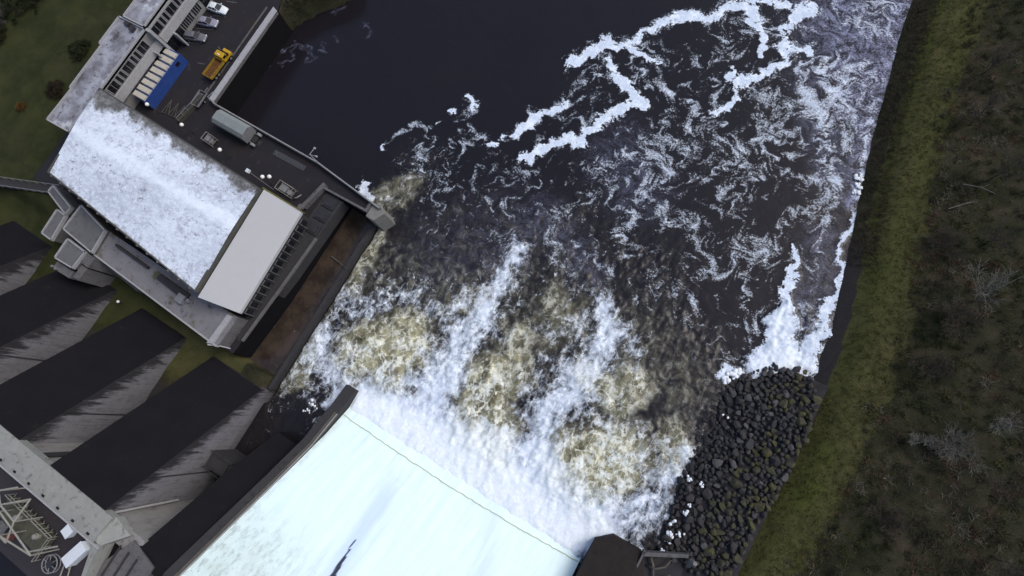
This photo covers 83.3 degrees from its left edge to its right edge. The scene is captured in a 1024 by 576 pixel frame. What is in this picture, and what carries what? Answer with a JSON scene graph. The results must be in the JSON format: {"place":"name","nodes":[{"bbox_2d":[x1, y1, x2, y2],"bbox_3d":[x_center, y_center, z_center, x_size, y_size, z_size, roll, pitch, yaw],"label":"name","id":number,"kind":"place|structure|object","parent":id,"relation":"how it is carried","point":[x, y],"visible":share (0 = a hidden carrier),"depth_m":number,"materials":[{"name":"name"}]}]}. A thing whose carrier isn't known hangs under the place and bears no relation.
{"place":"outdoors","nodes":[
{"label":"outdoors","id":0,"kind":"place"},
{"bbox_2d":[0,552,26,575],"bbox_3d":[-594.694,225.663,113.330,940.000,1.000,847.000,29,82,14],"label":"reservoir water","id":1,"kind":"structure","parent":0,"point":[8,567],"depth_m":77.71,"materials":[{"name":"liquid"}]},
{"bbox_2d":[33,0,368,356],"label":"quay","id":2,"kind":"structure","parent":0,"point":[235,25],"depth_m":103.73,"materials":[{"name":"concrete"}]},
{"bbox_2d":[47,185,79,215],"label":"entrance block","id":3,"kind":"structure","parent":2,"relation":"on","point":[66,203],"depth_m":101.72,"materials":[{"name":"concrete"}]},
{"bbox_2d":[62,205,124,253],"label":"plant room","id":4,"kind":"object","parent":2,"relation":"on","point":[88,229],"visible":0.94,"depth_m":98.14,"materials":[{"name":"concrete"}]},
{"bbox_2d":[46,0,212,132],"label":"office building","id":5,"kind":"structure","parent":2,"relation":"on","point":[138,39],"depth_m":103.14,"materials":[{"name":"grey concrete"}]},
{"bbox_2d":[107,80,121,94],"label":"window","id":6,"kind":"structure","parent":5,"relation":"in","point":[114,86],"depth_m":102.40,"materials":[{"name":"black glass"}]},
{"bbox_2d":[121,60,135,74],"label":"window","id":7,"kind":"structure","parent":5,"relation":"in","point":[129,66],"depth_m":102.97,"materials":[{"name":"black glass"}]},
{"bbox_2d":[136,40,149,55],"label":"window","id":8,"kind":"structure","parent":5,"relation":"in","point":[143,47],"depth_m":103.55,"materials":[{"name":"black glass"}]},
{"bbox_2d":[151,21,163,35],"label":"window","id":9,"kind":"structure","parent":5,"relation":"in","point":[157,27],"depth_m":104.16,"materials":[{"name":"black glass"}]},
{"bbox_2d":[165,1,177,16],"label":"window","id":10,"kind":"structure","parent":5,"relation":"in","point":[171,8],"depth_m":104.74,"materials":[{"name":"black glass"}]},
{"bbox_2d":[165,35,181,51],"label":"door","id":11,"kind":"structure","parent":5,"relation":"in","point":[173,42],"depth_m":108.23,"materials":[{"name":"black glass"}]},
{"bbox_2d":[175,26,184,39],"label":"door","id":12,"kind":"structure","parent":5,"relation":"in","point":[179,31],"depth_m":108.23,"materials":[{"name":"black glass"}]},
{"bbox_2d":[47,87,262,292],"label":"turbine hall","id":13,"kind":"structure","parent":2,"relation":"on","point":[179,208],"depth_m":92.75,"materials":[{"name":"concrete"}]},
{"bbox_2d":[132,48,188,108],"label":"storage shed","id":14,"kind":"structure","parent":2,"relation":"on","point":[161,79],"depth_m":105.75,"materials":[{"name":"blue paint"}]},
{"bbox_2d":[93,231,247,346],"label":"service wing","id":15,"kind":"structure","parent":2,"relation":"on","point":[138,268],"depth_m":93.77,"materials":[{"name":"concrete"}]},
{"bbox_2d":[207,314,232,343],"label":"beam","id":16,"kind":"structure","parent":15,"relation":"on","point":[214,337],"depth_m":90.39,"materials":[{"name":"concrete"}]},
{"bbox_2d":[176,92,206,122],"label":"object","id":17,"kind":"structure","parent":2,"relation":"on","point":[187,113],"depth_m":104.81,"materials":[{"name":"metal"}]},
{"bbox_2d":[183,30,207,43],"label":"parked car","id":18,"kind":"object","parent":2,"relation":"on","point":[191,35],"visible":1,"depth_m":108.29,"materials":[{"name":"grey paint"}]},
{"bbox_2d":[191,87,207,107],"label":"flat trailer","id":19,"kind":"object","parent":2,"relation":"on","point":[198,104],"visible":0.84,"depth_m":105.02,"materials":[{"name":"metal"}]},
{"bbox_2d":[196,16,218,28],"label":"parked car","id":20,"kind":"object","parent":2,"relation":"on","point":[205,21],"visible":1,"depth_m":108.69,"materials":[{"name":"silver paint"}]},
{"bbox_2d":[201,132,218,147],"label":"equipment rack","id":21,"kind":"object","parent":2,"relation":"on","point":[210,140],"visible":1,"depth_m":102.60,"materials":[{"name":"metal"}]},
{"bbox_2d":[202,48,232,79],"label":"tipper truck","id":22,"kind":"object","parent":2,"relation":"on","point":[216,64],"visible":1,"depth_m":105.71,"materials":[{"name":"metal"}]},
{"bbox_2d":[206,1,228,15],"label":"parked car","id":23,"kind":"object","parent":2,"relation":"on","point":[217,8],"visible":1,"depth_m":109.10,"materials":[{"name":"white paint"}]},
{"bbox_2d":[206,6,266,93],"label":"kerb","id":24,"kind":"structure","parent":2,"relation":"on","point":[238,47],"depth_m":107.36,"materials":[{"name":"concrete"}]},
{"bbox_2d":[212,109,262,146],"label":"covered trailer","id":25,"kind":"object","parent":2,"relation":"on","point":[234,126],"visible":1,"depth_m":100.50,"materials":[{"name":"metal"}]},
{"bbox_2d":[209,7,292,114],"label":"parapet wall","id":26,"kind":"structure","parent":2,"relation":"on","point":[248,69],"depth_m":107.64,"materials":[{"name":"concrete"}]},
{"bbox_2d":[198,187,310,316],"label":"gate hall","id":27,"kind":"structure","parent":2,"relation":"on","point":[249,268],"depth_m":90.64,"materials":[{"name":"metal"}]},
{"bbox_2d":[274,180,297,198],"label":"equipment rack","id":28,"kind":"object","parent":2,"relation":"on","point":[287,190],"visible":1,"depth_m":97.80,"materials":[{"name":"metal"}]},
{"bbox_2d":[273,150,306,170],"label":"hatch cover","id":29,"kind":"object","parent":2,"relation":"on","point":[289,160],"visible":1,"depth_m":99.82,"materials":[{"name":"metal"}]},
{"bbox_2d":[236,193,348,341],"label":"tailrace deck","id":30,"kind":"structure","parent":2,"relation":"on","point":[327,214],"depth_m":95.60,"materials":[{"name":"concrete"}]},
{"bbox_2d":[297,182,371,212],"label":"tailrace parapet","id":31,"kind":"structure","parent":30,"relation":"on","point":[312,198],"depth_m":96.27,"materials":[{"name":"concrete"}]},
{"bbox_2d":[212,102,380,209],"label":"river railing","id":32,"kind":"object","parent":2,"relation":"on","point":[293,149],"visible":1,"depth_m":99.36,"materials":[{"name":"metal"}]},
{"bbox_2d":[246,209,371,375],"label":"tailrace water","id":33,"kind":"structure","parent":0,"point":[274,350],"depth_m":98.70,"materials":[{"name":"liquid"}]},
{"bbox_2d":[0,0,1023,575],"bbox_3d":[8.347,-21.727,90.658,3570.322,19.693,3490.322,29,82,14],"label":"ground","id":34,"kind":"structure","parent":0,"point":[22,62],"depth_m":82.55,"materials":[{"name":"plant"}]},
{"bbox_2d":[0,25,6,44],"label":"shrub","id":35,"kind":"object","parent":34,"relation":"on","point":[2,32],"visible":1,"depth_m":114.97,"materials":[{"name":"green plant"}]},
{"bbox_2d":[0,0,25,23],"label":"shrub","id":36,"kind":"object","parent":34,"relation":"on","point":[5,9],"visible":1,"depth_m":115.39,"materials":[{"name":"green plant"}]},
{"bbox_2d":[14,102,25,111],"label":"shrub","id":37,"kind":"object","parent":34,"relation":"on","point":[19,106],"visible":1,"depth_m":110.59,"materials":[{"name":"brown plant"}]},
{"bbox_2d":[15,0,40,14],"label":"shrub","id":38,"kind":"object","parent":34,"relation":"on","point":[32,3],"visible":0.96,"depth_m":115.72,"materials":[{"name":"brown plant"}]},
{"bbox_2d":[0,177,64,193],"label":"footpath rail","id":39,"kind":"object","parent":34,"relation":"on","point":[5,183],"visible":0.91,"depth_m":106.61,"materials":[{"name":"metal"}]},
{"bbox_2d":[43,77,63,99],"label":"shrub","id":40,"kind":"object","parent":34,"relation":"on","point":[55,88],"visible":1,"depth_m":110.45,"materials":[{"name":"brown plant"}]},
{"bbox_2d":[41,209,76,243],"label":"hut","id":41,"kind":"object","parent":34,"relation":"on","point":[52,230],"visible":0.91,"depth_m":100.52,"materials":[{"name":"concrete"}]},
{"bbox_2d":[0,0,123,234],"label":"lawn grass","id":42,"kind":"structure","parent":34,"relation":"on","point":[45,86],"depth_m":112.74,"materials":[{"name":"plant"}]},
{"bbox_2d":[66,38,90,60],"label":"shrub","id":43,"kind":"object","parent":34,"relation":"on","point":[78,44],"visible":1,"depth_m":111.81,"materials":[{"name":"green plant"}]},
{"bbox_2d":[50,238,117,286],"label":"pump house","id":44,"kind":"structure","parent":34,"relation":"on","point":[79,262],"depth_m":97.50,"materials":[{"name":"concrete"}]},
{"bbox_2d":[109,268,144,293],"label":"garden wall","id":45,"kind":"structure","parent":34,"relation":"on","point":[127,282],"depth_m":98.71,"materials":[{"name":"concrete"}]},
{"bbox_2d":[0,221,275,575],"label":"dam","id":46,"kind":"structure","parent":34,"relation":"on","point":[102,456],"depth_m":85.89,"materials":[{"name":"concrete"}]},
{"bbox_2d":[0,486,58,561],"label":"gantry crane","id":47,"kind":"object","parent":46,"relation":"on","point":[27,526],"visible":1,"depth_m":73.81,"materials":[{"name":"green paint"}]},
{"bbox_2d":[41,553,60,573],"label":"cable reel","id":48,"kind":"object","parent":46,"relation":"on","point":[50,563],"visible":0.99,"depth_m":73.00,"materials":[{"name":"metal"}]},
{"bbox_2d":[60,524,76,538],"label":"cabinet","id":49,"kind":"object","parent":46,"relation":"on","point":[67,531],"visible":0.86,"depth_m":73.29,"materials":[{"name":"metal"}]},
{"bbox_2d":[61,540,91,567],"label":"cabinet","id":50,"kind":"object","parent":46,"relation":"on","point":[77,553],"visible":0.88,"depth_m":72.14,"materials":[{"name":"metal"}]},
{"bbox_2d":[140,384,358,575],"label":"training wall","id":51,"kind":"structure","parent":34,"relation":"on","point":[181,542],"depth_m":80.38,"materials":[{"name":"concrete"}]},
{"bbox_2d":[280,0,344,22],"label":"riverside brush","id":52,"kind":"object","parent":34,"relation":"on","point":[286,3],"visible":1,"depth_m":108.83,"materials":[{"name":"plant"}]},
{"bbox_2d":[268,222,377,390],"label":"tailrace divider","id":53,"kind":"object","parent":34,"relation":"on","point":[320,313],"visible":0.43,"depth_m":96.91,"materials":[{"name":"concrete"}]},
{"bbox_2d":[343,414,577,575],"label":"spillway","id":54,"kind":"object","parent":34,"relation":"on","point":[467,497],"visible":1,"depth_m":85.83,"materials":[{"name":"concrete"}]},
{"bbox_2d":[181,406,580,575],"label":"spillway water","id":55,"kind":"structure","parent":54,"relation":"on","point":[344,496],"depth_m":81.68,"materials":[{"name":"liquid"}]},
{"bbox_2d":[574,533,643,575],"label":"abutment","id":56,"kind":"object","parent":34,"relation":"on","point":[612,554],"visible":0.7,"depth_m":79.41,"materials":[{"name":"grey concrete"}]},
{"bbox_2d":[657,365,828,575],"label":"stones","id":57,"kind":"object","parent":34,"relation":"on","point":[678,525],"visible":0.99,"depth_m":80.74,"materials":[{"name":"stone"}]},
{"bbox_2d":[637,548,688,575],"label":"fish channel","id":58,"kind":"object","parent":57,"relation":"on","point":[662,558],"visible":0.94,"depth_m":79.48,"materials":[{"name":"concrete"}]},
{"bbox_2d":[647,560,671,570],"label":"driftwood","id":59,"kind":"object","parent":58,"relation":"on","point":[657,568],"visible":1,"depth_m":78.95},
{"bbox_2d":[661,535,671,542],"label":"boulder","id":60,"kind":"object","parent":57,"relation":"on","point":[666,538],"visible":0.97,"depth_m":80.47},
{"bbox_2d":[674,538,681,546],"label":"boulder","id":61,"kind":"object","parent":57,"relation":"on","point":[677,542],"visible":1,"depth_m":80.06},
{"bbox_2d":[682,523,690,531],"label":"boulder","id":62,"kind":"object","parent":57,"relation":"on","point":[685,527],"visible":1,"depth_m":80.17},
{"bbox_2d":[683,515,693,523],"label":"boulder","id":63,"kind":"object","parent":57,"relation":"on","point":[688,519],"visible":1,"depth_m":80.22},
{"bbox_2d":[685,493,694,503],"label":"boulder","id":64,"kind":"object","parent":57,"relation":"on","point":[690,498],"visible":1,"depth_m":81.11,"materials":[{"name":"stone"}]},
{"bbox_2d":[684,559,697,567],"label":"concrete pillar","id":65,"kind":"structure","parent":57,"relation":"on","point":[689,563],"depth_m":77.68,"materials":[{"name":"concrete"}]},
{"bbox_2d":[702,489,712,499],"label":"boulder","id":66,"kind":"object","parent":57,"relation":"on","point":[707,494],"visible":1,"depth_m":80.36,"materials":[{"name":"stone"}]},
{"bbox_2d":[703,547,714,556],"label":"boulder","id":67,"kind":"object","parent":57,"relation":"on","point":[709,552],"visible":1,"depth_m":78.10,"materials":[{"name":"stone"}]},
{"bbox_2d":[712,459,723,468],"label":"boulder","id":68,"kind":"object","parent":57,"relation":"on","point":[717,463],"visible":1,"depth_m":81.43,"materials":[{"name":"stone"}]},
{"bbox_2d":[716,559,724,567],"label":"boulder","id":69,"kind":"object","parent":57,"relation":"on","point":[720,563],"visible":1,"depth_m":77.06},
{"bbox_2d":[723,567,731,575],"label":"boulder","id":70,"kind":"object","parent":57,"relation":"on","point":[727,572],"visible":1,"depth_m":76.52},
{"bbox_2d":[723,395,733,406],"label":"boulder","id":71,"kind":"object","parent":57,"relation":"on","point":[728,400],"visible":1,"depth_m":84.09,"materials":[{"name":"stone"}]},
{"bbox_2d":[725,508,734,515],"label":"boulder","id":72,"kind":"object","parent":57,"relation":"on","point":[729,511],"visible":1,"depth_m":78.77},
{"bbox_2d":[729,459,736,468],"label":"boulder","id":73,"kind":"object","parent":57,"relation":"on","point":[733,463],"visible":1,"depth_m":80.59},
{"bbox_2d":[730,541,737,550],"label":"boulder","id":74,"kind":"object","parent":57,"relation":"on","point":[733,546],"visible":1,"depth_m":77.12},
{"bbox_2d":[730,479,743,488],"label":"boulder","id":75,"kind":"object","parent":57,"relation":"on","point":[736,484],"visible":1,"depth_m":79.69,"materials":[{"name":"stone"}]},
{"bbox_2d":[732,420,741,429],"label":"boulder","id":76,"kind":"object","parent":57,"relation":"on","point":[737,424],"visible":1,"depth_m":82.32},
{"bbox_2d":[733,553,742,564],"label":"boulder","id":77,"kind":"object","parent":57,"relation":"on","point":[737,559],"visible":0.99,"depth_m":76.50,"materials":[{"name":"stone"}]},
{"bbox_2d":[735,382,743,390],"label":"boulder","id":78,"kind":"object","parent":57,"relation":"on","point":[739,386],"visible":1,"depth_m":84.21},
{"bbox_2d":[739,430,746,439],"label":"boulder","id":79,"kind":"object","parent":57,"relation":"on","point":[742,434],"visible":1,"depth_m":81.69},
{"bbox_2d":[744,438,754,449],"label":"boulder","id":80,"kind":"object","parent":57,"relation":"on","point":[749,443],"visible":1,"depth_m":80.93,"materials":[{"name":"stone"}]},
{"bbox_2d":[747,520,755,531],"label":"boulder","id":81,"kind":"object","parent":57,"relation":"on","point":[750,524],"visible":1,"depth_m":77.46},
{"bbox_2d":[752,466,760,474],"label":"boulder","id":82,"kind":"object","parent":57,"relation":"on","point":[756,469],"visible":1,"depth_m":79.52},
{"bbox_2d":[752,502,764,511],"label":"boulder","id":83,"kind":"object","parent":57,"relation":"on","point":[760,506],"visible":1,"depth_m":77.76,"materials":[{"name":"stone"}]},
{"bbox_2d":[761,447,772,457],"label":"boulder","id":84,"kind":"object","parent":57,"relation":"on","point":[766,452],"visible":1,"depth_m":79.57,"materials":[{"name":"stone"}]},
{"bbox_2d":[768,482,776,490],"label":"boulder","id":85,"kind":"object","parent":57,"relation":"on","point":[772,486],"visible":1,"depth_m":78.14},
{"bbox_2d":[770,493,778,501],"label":"boulder","id":86,"kind":"object","parent":57,"relation":"on","point":[774,497],"visible":1,"depth_m":77.69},
{"bbox_2d":[769,456,780,466],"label":"boulder","id":87,"kind":"object","parent":57,"relation":"on","point":[775,461],"visible":1,"depth_m":79.10,"materials":[{"name":"stone"}]},
{"bbox_2d":[779,399,787,408],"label":"boulder","id":88,"kind":"object","parent":57,"relation":"on","point":[783,403],"visible":1,"depth_m":81.26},
{"bbox_2d":[785,461,794,467],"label":"boulder","id":89,"kind":"object","parent":57,"relation":"on","point":[790,464],"visible":1,"depth_m":78.30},
{"bbox_2d":[796,417,806,425],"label":"boulder","id":90,"kind":"object","parent":57,"relation":"on","point":[800,422],"visible":1,"depth_m":79.48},
{"bbox_2d":[800,396,810,403],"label":"boulder","id":91,"kind":"object","parent":57,"relation":"on","point":[805,399],"visible":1,"depth_m":80.42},
{"bbox_2d":[803,426,812,434],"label":"boulder","id":92,"kind":"object","parent":57,"relation":"on","point":[807,430],"visible":1,"depth_m":78.87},
{"bbox_2d":[811,396,821,404],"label":"boulder","id":93,"kind":"object","parent":57,"relation":"on","point":[817,400],"visible":1,"depth_m":80.26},
{"bbox_2d":[864,494,912,544],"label":"bare shrub","id":94,"kind":"object","parent":34,"relation":"on","point":[893,520],"visible":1,"depth_m":74.03,"materials":[{"name":"brown plant"}]},
{"bbox_2d":[849,0,939,269],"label":"bank grass","id":95,"kind":"structure","parent":34,"relation":"on","point":[911,47],"depth_m":89.56,"materials":[{"name":"plant"}]},
{"bbox_2d":[783,0,1023,575],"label":"brown undergrowth","id":96,"kind":"object","parent":34,"relation":"on","point":[934,543],"visible":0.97,"depth_m":76.38,"materials":[{"name":"plant"}]},
{"bbox_2d":[823,0,1023,575],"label":"green undergrowth","id":97,"kind":"object","parent":34,"relation":"on","point":[1015,282],"visible":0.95,"depth_m":78.50,"materials":[{"name":"plant"}]},
{"bbox_2d":[908,433,939,445],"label":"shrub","id":98,"kind":"object","parent":34,"relation":"on","point":[915,438],"visible":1,"depth_m":75.37,"materials":[{"name":"grey plant"}]},
{"bbox_2d":[907,350,958,382],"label":"bare shrub","id":99,"kind":"object","parent":34,"relation":"on","point":[941,362],"visible":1,"depth_m":77.46,"materials":[{"name":"brown plant"}]},
{"bbox_2d":[923,220,971,264],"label":"bare shrub","id":100,"kind":"object","parent":34,"relation":"on","point":[945,234],"visible":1,"depth_m":80.84,"materials":[{"name":"grey plant"}]},
{"bbox_2d":[927,421,995,477],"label":"bare shrub","id":101,"kind":"object","parent":34,"relation":"on","point":[949,453],"visible":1,"depth_m":73.78,"materials":[{"name":"plant"}]},
{"bbox_2d":[939,301,996,340],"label":"bare shrub","id":102,"kind":"object","parent":34,"relation":"on","point":[952,313],"visible":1,"depth_m":77.69,"materials":[{"name":"grey plant"}]},
{"bbox_2d":[968,91,1007,125],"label":"bare tree","id":103,"kind":"object","parent":34,"relation":"on","point":[991,103],"visible":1,"depth_m":82.79,"materials":[{"name":"grey plant"}]},
{"bbox_2d":[960,258,1023,314],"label":"bare tree","id":104,"kind":"object","parent":34,"relation":"on","point":[991,282],"visible":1,"depth_m":75.64,"materials":[{"name":"plant"}]},
{"bbox_2d":[977,468,1023,519],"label":"bare tree","id":105,"kind":"object","parent":34,"relation":"on","point":[1000,486],"visible":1,"depth_m":70.00,"materials":[{"name":"grey plant"}]},
{"bbox_2d":[981,39,1023,74],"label":"bare tree","id":106,"kind":"object","parent":34,"relation":"on","point":[1000,55],"visible":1,"depth_m":83.33,"materials":[{"name":"grey plant"}]},
{"bbox_2d":[986,142,1023,185],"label":"bare tree","id":107,"kind":"object","parent":34,"relation":"on","point":[1005,166],"visible":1,"depth_m":79.41,"materials":[{"name":"grey plant"}]},
{"bbox_2d":[987,410,1023,442],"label":"bare tree","id":108,"kind":"object","parent":34,"relation":"on","point":[1002,424],"visible":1,"depth_m":71.47,"materials":[{"name":"grey plant"}]},
{"bbox_2d":[992,555,1023,575],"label":"bare tree","id":109,"kind":"object","parent":34,"relation":"on","point":[1014,569],"visible":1,"depth_m":67.94,"materials":[{"name":"grey plant"}]},
{"bbox_2d":[213,0,911,569],"bbox_3d":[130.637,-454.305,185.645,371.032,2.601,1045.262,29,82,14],"label":"river water","id":110,"kind":"structure","parent":0,"point":[603,254],"depth_m":94.19,"materials":[{"name":"liquid"}]},
{"bbox_2d":[201,449,245,478],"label":"outlet chamber","id":111,"kind":"object","parent":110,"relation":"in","point":[220,463],"visible":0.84,"depth_m":88.20,"materials":[{"name":"concrete"}]},
{"bbox_2d":[366,205,394,230],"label":"pier","id":112,"kind":"structure","parent":110,"relation":"in","point":[382,219],"depth_m":95.29,"materials":[{"name":"concrete"}]},
{"bbox_2d":[302,174,863,550],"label":"stranded foam","id":113,"kind":"object","parent":110,"relation":"on","point":[734,373],"visible":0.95,"depth_m":85.17,"materials":[{"name":"white"}]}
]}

